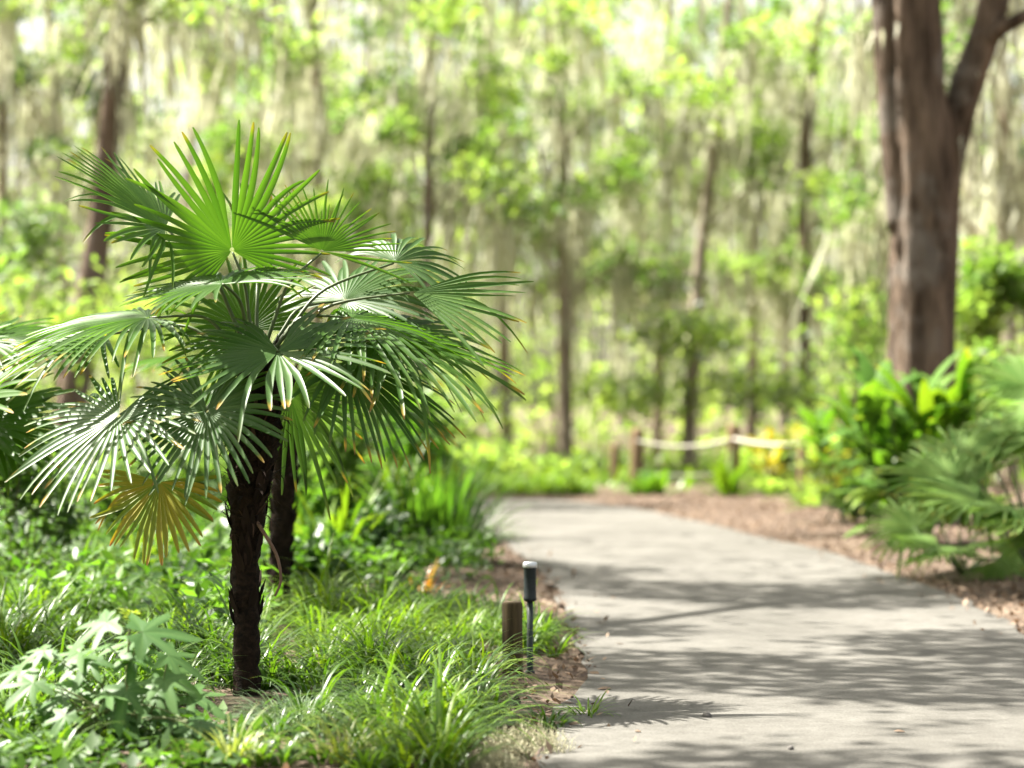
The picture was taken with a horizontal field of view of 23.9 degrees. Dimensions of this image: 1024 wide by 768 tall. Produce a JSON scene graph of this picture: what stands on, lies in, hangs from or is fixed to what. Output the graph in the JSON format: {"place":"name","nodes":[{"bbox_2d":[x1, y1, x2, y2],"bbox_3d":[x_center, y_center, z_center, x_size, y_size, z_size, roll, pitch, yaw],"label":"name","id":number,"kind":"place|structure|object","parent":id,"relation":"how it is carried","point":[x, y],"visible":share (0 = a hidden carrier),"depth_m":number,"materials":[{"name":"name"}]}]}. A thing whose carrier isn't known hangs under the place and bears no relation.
{"place":"outdoors","nodes":[
{"label":"outdoors","id":0,"kind":"place"},
{"bbox_2d":[0,409,1023,767],"bbox_3d":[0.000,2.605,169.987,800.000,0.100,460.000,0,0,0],"label":"ground","id":1,"kind":"structure","parent":0,"point":[576,681],"depth_m":22.55,"materials":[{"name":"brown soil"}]},
{"bbox_2d":[0,184,77,396],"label":"shrub","id":2,"kind":"object","parent":1,"relation":"on","point":[30,238],"visible":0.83,"depth_m":40.87,"materials":[{"name":"green plant"}]},
{"bbox_2d":[0,311,85,495],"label":"fan palm","id":3,"kind":"object","parent":1,"relation":"on","point":[14,418],"visible":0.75,"depth_m":13.07,"materials":[{"name":"green plant"}]},
{"bbox_2d":[0,428,109,584],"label":"shrub","id":4,"kind":"object","parent":1,"relation":"on","point":[25,480],"visible":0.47,"depth_m":16.93,"materials":[{"name":"green plant"}]},
{"bbox_2d":[0,556,137,622],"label":"grass clump","id":5,"kind":"object","parent":1,"relation":"on","point":[48,590],"visible":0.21,"depth_m":15.02,"materials":[{"name":"green plant"}]},
{"bbox_2d":[0,246,178,484],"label":"shrub","id":6,"kind":"object","parent":1,"relation":"on","point":[60,315],"visible":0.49,"depth_m":32.88,"materials":[{"name":"green plant"}]},
{"bbox_2d":[0,0,185,433],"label":"moss hung tree","id":7,"kind":"object","parent":1,"relation":"on","point":[11,79],"visible":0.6,"depth_m":43.87,"materials":[{"name":"green plant"}]},
{"bbox_2d":[0,608,231,749],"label":"leafy shrub","id":8,"kind":"object","parent":1,"relation":"on","point":[131,705],"visible":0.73,"depth_m":9.99,"materials":[{"name":"green plant"}]},
{"bbox_2d":[20,442,216,544],"bbox_3d":[-3.335,1.075,20.962,1.652,1.275,1.527,0,0,28],"label":"shrub","id":9,"kind":"object","parent":1,"relation":"on","point":[100,491],"visible":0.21,"depth_m":20.76,"materials":[{"name":"green plant"}]},
{"bbox_2d":[0,0,238,423],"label":"moss hung tree","id":10,"kind":"object","parent":1,"relation":"on","point":[52,24],"visible":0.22,"depth_m":45.80,"materials":[{"name":"green plant"}]},
{"bbox_2d":[70,271,231,469],"bbox_3d":[-5.827,-0.106,40.029,3.278,3.754,2.321,0,0,0],"label":"shrub","id":11,"kind":"object","parent":1,"relation":"on","point":[159,348],"visible":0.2,"depth_m":39.74,"materials":[{"name":"green plant"}]},
{"bbox_2d":[0,0,328,488],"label":"moss hung tree","id":12,"kind":"object","parent":1,"relation":"on","point":[125,24],"visible":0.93,"depth_m":37.02,"materials":[{"name":"green plant"}]},
{"bbox_2d":[35,0,340,458],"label":"moss hung tree","id":13,"kind":"object","parent":1,"relation":"on","point":[201,87],"visible":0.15,"depth_m":54.33,"materials":[{"name":"green plant"}]},
{"bbox_2d":[100,575,288,624],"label":"grass clump","id":14,"kind":"object","parent":1,"relation":"on","point":[168,606],"visible":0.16,"depth_m":15.01,"materials":[{"name":"green plant"}]},
{"bbox_2d":[0,485,400,635],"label":"ground cover plants","id":15,"kind":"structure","parent":1,"relation":"on","point":[131,559],"depth_m":16.19,"materials":[{"name":"green plant"}]},
{"bbox_2d":[149,442,271,511],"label":"shrub","id":16,"kind":"object","parent":1,"relation":"on","point":[200,470],"visible":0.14,"depth_m":24.82,"materials":[{"name":"green plant"}]},
{"bbox_2d":[164,702,291,767],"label":"grass clump","id":17,"kind":"object","parent":1,"relation":"on","point":[231,747],"visible":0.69,"depth_m":9.52,"materials":[{"name":"green plant"}]},
{"bbox_2d":[0,485,506,767],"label":"foliage","id":18,"kind":"object","parent":1,"relation":"on","point":[160,758],"visible":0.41,"depth_m":15.56,"materials":[{"name":"green plant"}]},
{"bbox_2d":[0,120,533,696],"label":"fan palm","id":19,"kind":"object","parent":1,"relation":"on","point":[254,416],"visible":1,"depth_m":11.81,"materials":[{"name":"green plant"}]},
{"bbox_2d":[124,347,457,624],"bbox_3d":[-1.456,0.706,15.829,2.200,1.936,2.235,0,0,0],"label":"fan palm","id":20,"kind":"object","parent":1,"relation":"on","point":[284,511],"visible":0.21,"depth_m":15.73,"materials":[{"name":"green plant"}]},
{"bbox_2d":[176,0,414,388],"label":"moss hung tree","id":21,"kind":"object","parent":1,"relation":"on","point":[258,108],"visible":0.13,"depth_m":52.53,"materials":[{"name":"green plant"}]},
{"bbox_2d":[213,457,380,511],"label":"lily clump","id":22,"kind":"object","parent":1,"relation":"on","point":[314,477],"visible":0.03,"depth_m":24.36,"materials":[{"name":"green plant"}]},
{"bbox_2d":[211,678,392,739],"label":"grass clump","id":23,"kind":"object","parent":1,"relation":"on","point":[277,713],"visible":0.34,"depth_m":10.51,"materials":[{"name":"green plant"}]},
{"bbox_2d":[0,551,605,767],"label":"ground cover","id":24,"kind":"object","parent":1,"relation":"on","point":[435,737],"visible":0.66,"depth_m":12.26,"materials":[{"name":"green plant"}]},
{"bbox_2d":[265,520,371,597],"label":"shrub","id":25,"kind":"object","parent":1,"relation":"on","point":[320,555],"visible":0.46,"depth_m":17.66,"materials":[{"name":"green plant"}]},
{"bbox_2d":[185,341,454,457],"bbox_3d":[-3.301,0.467,38.994,4.823,2.618,2.367,0,0,0],"label":"shrub","id":26,"kind":"object","parent":1,"relation":"on","point":[291,362],"depth_m":39.01,"materials":[{"name":"green plant"}]},
{"bbox_2d":[271,708,389,766],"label":"grass clump","id":27,"kind":"object","parent":1,"relation":"on","point":[333,740],"visible":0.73,"depth_m":9.57,"materials":[{"name":"green plant"}]},
{"bbox_2d":[267,620,402,671],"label":"strap plant","id":28,"kind":"object","parent":1,"relation":"on","point":[324,650],"visible":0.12,"depth_m":13.00,"materials":[{"name":"green plant"}]},
{"bbox_2d":[269,397,416,529],"bbox_3d":[-1.575,0.863,22.000,1.437,1.755,1.296,0,-1,44],"label":"shrub","id":29,"kind":"object","parent":1,"relation":"on","point":[316,505],"visible":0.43,"depth_m":21.81,"materials":[{"name":"green plant"}]},
{"bbox_2d":[165,0,528,386],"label":"moss hung tree","id":30,"kind":"object","parent":1,"relation":"on","point":[314,136],"visible":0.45,"depth_m":47.12,"materials":[{"name":"green plant"}]},
{"bbox_2d":[262,459,441,577],"bbox_3d":[-1.396,1.096,19.551,1.748,0.970,1.748,0,0,0],"label":"lily clump","id":31,"kind":"object","parent":1,"relation":"on","point":[341,523],"visible":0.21,"depth_m":19.30,"materials":[{"name":"green plant"}]},
{"bbox_2d":[248,0,496,451],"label":"moss hung tree","id":32,"kind":"object","parent":1,"relation":"on","point":[350,91],"visible":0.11,"depth_m":59.67,"materials":[{"name":"green plant"}]},
{"bbox_2d":[334,486,427,578],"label":"shrub","id":33,"kind":"object","parent":1,"relation":"on","point":[383,528],"visible":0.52,"depth_m":19.42,"materials":[{"name":"green plant"}]},
{"bbox_2d":[320,628,442,688],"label":"strap plant","id":34,"kind":"object","parent":1,"relation":"on","point":[375,662],"visible":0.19,"depth_m":12.44,"materials":[{"name":"green plant"}]},
{"bbox_2d":[347,444,459,510],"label":"lily clump","id":35,"kind":"object","parent":1,"relation":"on","point":[404,471],"visible":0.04,"depth_m":24.61,"materials":[{"name":"green plant"}]},
{"bbox_2d":[375,572,435,596],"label":"broadleaf plant","id":36,"kind":"object","parent":1,"relation":"on","point":[388,581],"visible":0.13,"depth_m":16.32,"materials":[{"name":"green plant"}]},
{"bbox_2d":[332,664,489,722],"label":"strap plant","id":37,"kind":"object","parent":1,"relation":"on","point":[387,689],"visible":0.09,"depth_m":10.79,"materials":[{"name":"green plant"}]},
{"bbox_2d":[347,384,478,504],"bbox_3d":[-1.098,0.809,25.867,1.509,1.742,1.350,0,0,0],"label":"shrub","id":38,"kind":"object","parent":1,"relation":"on","point":[408,448],"visible":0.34,"depth_m":25.71,"materials":[{"name":"green plant"}]},
{"bbox_2d":[363,620,484,666],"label":"strap plant","id":39,"kind":"object","parent":1,"relation":"on","point":[453,641],"visible":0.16,"depth_m":13.26,"materials":[{"name":"green plant"}]},
{"bbox_2d":[331,382,524,460],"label":"shrub","id":40,"kind":"object","parent":1,"relation":"on","point":[491,425],"visible":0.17,"depth_m":43.80,"materials":[{"name":"green plant"}]},
{"bbox_2d":[409,558,450,596],"bbox_3d":[-0.637,1.424,17.673,0.327,0.309,0.519,0,0,-25],"label":"bromeliad","id":41,"kind":"object","parent":1,"relation":"on","point":[428,581],"visible":0.41,"depth_m":17.66,"materials":[{"name":"orange plant"}]},
{"bbox_2d":[341,437,536,564],"bbox_3d":[-0.668,1.044,21.872,1.864,1.150,1.783,0,0,0],"label":"fern","id":42,"kind":"object","parent":1,"relation":"on","point":[425,509],"visible":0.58,"depth_m":21.53,"materials":[{"name":"green plant"}]},
{"bbox_2d":[290,0,613,394],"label":"moss hung tree","id":43,"kind":"object","parent":1,"relation":"on","point":[396,121],"visible":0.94,"depth_m":45.00,"materials":[{"name":"green plant"}]},
{"bbox_2d":[459,592,503,607],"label":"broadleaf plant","id":44,"kind":"object","parent":1,"relation":"on","point":[464,598],"visible":0.08,"depth_m":16.29,"materials":[{"name":"green plant"}]},
{"bbox_2d":[326,0,641,457],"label":"moss hung tree","id":45,"kind":"object","parent":1,"relation":"on","point":[534,297],"visible":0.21,"depth_m":50.77,"materials":[{"name":"green plant"}]},
{"bbox_2d":[454,743,529,767],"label":"lichen cushion","id":46,"kind":"object","parent":1,"relation":"on","point":[495,762],"visible":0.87,"depth_m":9.71,"materials":[{"name":"beige plant"}]},
{"bbox_2d":[447,494,539,558],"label":"fern","id":47,"kind":"object","parent":1,"relation":"on","point":[499,531],"visible":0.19,"depth_m":22.29,"materials":[{"name":"green plant"}]},
{"bbox_2d":[452,430,549,482],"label":"shrub","id":48,"kind":"object","parent":1,"relation":"on","point":[498,455],"visible":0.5,"depth_m":39.70,"materials":[{"name":"green plant"}]},
{"bbox_2d":[502,601,522,676],"bbox_3d":[0.004,1.410,13.131,0.119,0.456,0.118,0,0,0],"label":"wooden stake","id":49,"kind":"object","parent":1,"relation":"on","point":[512,613],"visible":0.7,"depth_m":13.09,"materials":[{"name":"brown wood"}]},
{"bbox_2d":[6,0,1023,453],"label":"woods","id":50,"kind":"object","parent":1,"relation":"on","point":[710,434],"visible":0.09,"depth_m":71.84,"materials":[{"name":"green plant"}]},
{"bbox_2d":[472,718,577,759],"bbox_3d":[0.038,1.513,10.300,0.415,0.202,0.422,0,0,-26],"label":"lichen cushion","id":51,"kind":"object","parent":1,"relation":"on","point":[537,741],"visible":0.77,"depth_m":10.25,"materials":[{"name":"beige plant"}]},
{"bbox_2d":[523,561,536,673],"bbox_3d":[0.099,1.302,13.277,0.080,0.652,0.080,0,0,0],"label":"path light","id":52,"kind":"object","parent":1,"relation":"on","point":[529,597],"visible":0.89,"depth_m":13.26,"materials":[{"name":"black metal"}]},
{"bbox_2d":[49,439,1023,495],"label":"verge grass","id":53,"kind":"structure","parent":1,"relation":"on","point":[571,485],"depth_m":39.79,"materials":[{"name":"green plant"}]},
{"bbox_2d":[509,701,584,733],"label":"strap plant","id":54,"kind":"object","parent":1,"relation":"on","point":[551,719],"visible":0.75,"depth_m":11.09,"materials":[{"name":"green plant"}]},
{"bbox_2d":[378,0,746,470],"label":"moss hung tree","id":55,"kind":"object","parent":1,"relation":"on","point":[570,215],"visible":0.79,"depth_m":46.74,"materials":[{"name":"green plant"}]},
{"bbox_2d":[488,197,642,463],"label":"tree","id":56,"kind":"object","parent":1,"relation":"on","point":[592,246],"visible":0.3,"depth_m":49.83,"materials":[{"name":"green plant"}]},
{"bbox_2d":[539,689,615,717],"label":"strap plant","id":57,"kind":"object","parent":1,"relation":"on","point":[593,710],"visible":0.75,"depth_m":11.50,"materials":[{"name":"green plant"}]},
{"bbox_2d":[520,442,663,482],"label":"shrub","id":58,"kind":"object","parent":1,"relation":"on","point":[587,468],"visible":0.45,"depth_m":42.72,"materials":[{"name":"green plant"}]},
{"bbox_2d":[549,356,727,466],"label":"shrub","id":59,"kind":"object","parent":1,"relation":"on","point":[613,397],"visible":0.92,"depth_m":48.77,"materials":[{"name":"green plant"}]},
{"bbox_2d":[610,468,684,495],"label":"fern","id":60,"kind":"object","parent":1,"relation":"on","point":[654,483],"visible":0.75,"depth_m":37.21,"materials":[{"name":"green plant"}]},
{"bbox_2d":[500,0,798,459],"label":"moss hung tree","id":61,"kind":"object","parent":1,"relation":"on","point":[651,240],"visible":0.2,"depth_m":57.87,"materials":[{"name":"green plant"}]},
{"bbox_2d":[527,424,808,493],"bbox_3d":[2.159,1.244,38.953,1.261,1.227,8.110,0,0,-27],"label":"rope fence","id":62,"kind":"object","parent":1,"relation":"on","point":[734,440],"visible":0.63,"depth_m":37.72,"materials":[{"name":"brown wood"}]},
{"bbox_2d":[594,295,782,473],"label":"shrub","id":63,"kind":"object","parent":1,"relation":"on","point":[717,339],"visible":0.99,"depth_m":45.74,"materials":[{"name":"green plant"}]},
{"bbox_2d":[572,0,869,469],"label":"moss hung tree","id":64,"kind":"object","parent":1,"relation":"on","point":[746,61],"visible":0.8,"depth_m":48.80,"materials":[{"name":"green plant"}]},
{"bbox_2d":[682,446,783,495],"bbox_3d":[3.212,1.348,36.269,1.396,0.817,1.432,0,0,-37],"label":"cycad","id":65,"kind":"object","parent":1,"relation":"on","point":[725,479],"visible":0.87,"depth_m":36.13,"materials":[{"name":"green plant"}]},
{"bbox_2d":[629,0,881,449],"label":"moss hung tree","id":66,"kind":"object","parent":1,"relation":"on","point":[752,357],"visible":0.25,"depth_m":56.68,"materials":[{"name":"green plant"}]},
{"bbox_2d":[738,463,796,495],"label":"broadleaf plant","id":67,"kind":"object","parent":1,"relation":"on","point":[780,486],"visible":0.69,"depth_m":36.53,"materials":[{"name":"green plant"}]},
{"bbox_2d":[747,441,791,492],"bbox_3d":[3.924,1.312,37.025,0.781,0.887,0.850,0,0,0],"label":"croton","id":68,"kind":"object","parent":1,"relation":"on","point":[759,459],"visible":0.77,"depth_m":36.99,"materials":[{"name":"yellow plant"}]},
{"bbox_2d":[653,0,887,441],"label":"moss hung tree","id":69,"kind":"object","parent":1,"relation":"on","point":[784,370],"visible":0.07,"depth_m":62.12,"materials":[{"name":"green plant"}]},
{"bbox_2d":[742,435,809,481],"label":"shrub","id":70,"kind":"object","parent":1,"relation":"on","point":[771,466],"visible":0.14,"depth_m":40.28,"materials":[{"name":"green plant"}]},
{"bbox_2d":[666,0,888,429],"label":"moss hung tree","id":71,"kind":"object","parent":1,"relation":"on","point":[805,152],"visible":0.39,"depth_m":51.96,"materials":[{"name":"green plant"}]},
{"bbox_2d":[703,348,851,438],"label":"shrub","id":72,"kind":"object","parent":1,"relation":"on","point":[782,384],"visible":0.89,"depth_m":44.72,"materials":[{"name":"green plant"}]},
{"bbox_2d":[720,419,863,487],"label":"shrub","id":73,"kind":"object","parent":1,"relation":"on","point":[770,435],"visible":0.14,"depth_m":39.88,"materials":[{"name":"green plant"}]},
{"bbox_2d":[763,469,831,505],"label":"grass clump","id":74,"kind":"object","parent":1,"relation":"on","point":[809,499],"visible":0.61,"depth_m":33.43,"materials":[{"name":"green plant"}]},
{"bbox_2d":[785,427,856,507],"bbox_3d":[4.266,1.112,33.009,1.051,1.231,1.195,0,0,29],"label":"croton","id":75,"kind":"object","parent":1,"relation":"on","point":[813,464],"visible":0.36,"depth_m":32.91,"materials":[{"name":"yellow plant"}]},
{"bbox_2d":[767,383,876,523],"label":"ginger plant","id":76,"kind":"object","parent":1,"relation":"on","point":[822,416],"visible":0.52,"depth_m":28.38,"materials":[{"name":"green plant"}]},
{"bbox_2d":[784,266,888,477],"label":"shrub","id":77,"kind":"object","parent":1,"relation":"on","point":[861,317],"visible":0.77,"depth_m":41.84,"materials":[{"name":"green plant"}]},
{"bbox_2d":[821,474,894,534],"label":"shrub","id":78,"kind":"object","parent":1,"relation":"on","point":[838,498],"visible":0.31,"depth_m":25.81,"materials":[{"name":"green plant"}]},
{"bbox_2d":[741,0,992,450],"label":"moss hung tree","id":79,"kind":"object","parent":1,"relation":"on","point":[825,143],"visible":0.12,"depth_m":56.08,"materials":[{"name":"green plant"}]},
{"bbox_2d":[790,0,1023,488],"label":"moss hung tree","id":80,"kind":"object","parent":1,"relation":"on","point":[1004,204],"visible":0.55,"depth_m":40.45,"materials":[{"name":"green plant"}]},
{"bbox_2d":[811,333,1008,543],"bbox_3d":[4.068,0.565,24.490,2.140,2.212,2.106,0,0,0],"label":"ginger plant","id":81,"kind":"object","parent":1,"relation":"on","point":[886,427],"visible":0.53,"depth_m":24.18,"materials":[{"name":"green plant"}]},
{"bbox_2d":[827,0,1023,387],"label":"moss hung tree","id":82,"kind":"object","parent":1,"relation":"on","point":[970,187],"visible":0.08,"depth_m":45.83,"materials":[{"name":"green plant"}]},
{"bbox_2d":[854,492,1023,579],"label":"palmetto","id":83,"kind":"object","parent":1,"relation":"on","point":[908,528],"visible":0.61,"depth_m":20.23,"materials":[{"name":"green plant"}]},
{"bbox_2d":[858,0,1023,525],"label":"oak tree","id":84,"kind":"object","parent":1,"relation":"on","point":[926,125],"visible":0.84,"depth_m":27.76,"materials":[{"name":"brown plant"}]},
{"bbox_2d":[872,400,1023,570],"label":"palmetto","id":85,"kind":"object","parent":1,"relation":"on","point":[952,473],"visible":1,"depth_m":19.17,"materials":[{"name":"green plant"}]},
{"bbox_2d":[955,222,1023,502],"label":"shrub","id":86,"kind":"object","parent":1,"relation":"on","point":[990,291],"visible":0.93,"depth_m":33.76,"materials":[{"name":"green plant"}]},
{"bbox_2d":[956,336,1023,491],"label":"shrub","id":87,"kind":"object","parent":1,"relation":"on","point":[978,358],"visible":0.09,"depth_m":32.00,"materials":[{"name":"green plant"}]},
{"bbox_2d":[965,349,1023,417],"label":"palmetto","id":88,"kind":"object","parent":1,"relation":"on","point":[1010,391],"visible":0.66,"depth_m":23.12,"materials":[{"name":"green plant"}]},
{"bbox_2d":[5,0,1023,408],"label":"sky","id":89,"kind":"structure","parent":0,"point":[24,29],"materials":[{"name":"white"}]},
{"bbox_2d":[702,711,711,716],"bbox_3d":[0.914,1.554,11.360,0.032,0.032,0.061,0,0,-28],"label":"pebble","id":90,"kind":"object","parent":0,"point":[706,714],"visible":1,"depth_m":11.34,"materials":[{"name":"grey stone"}]}
]}

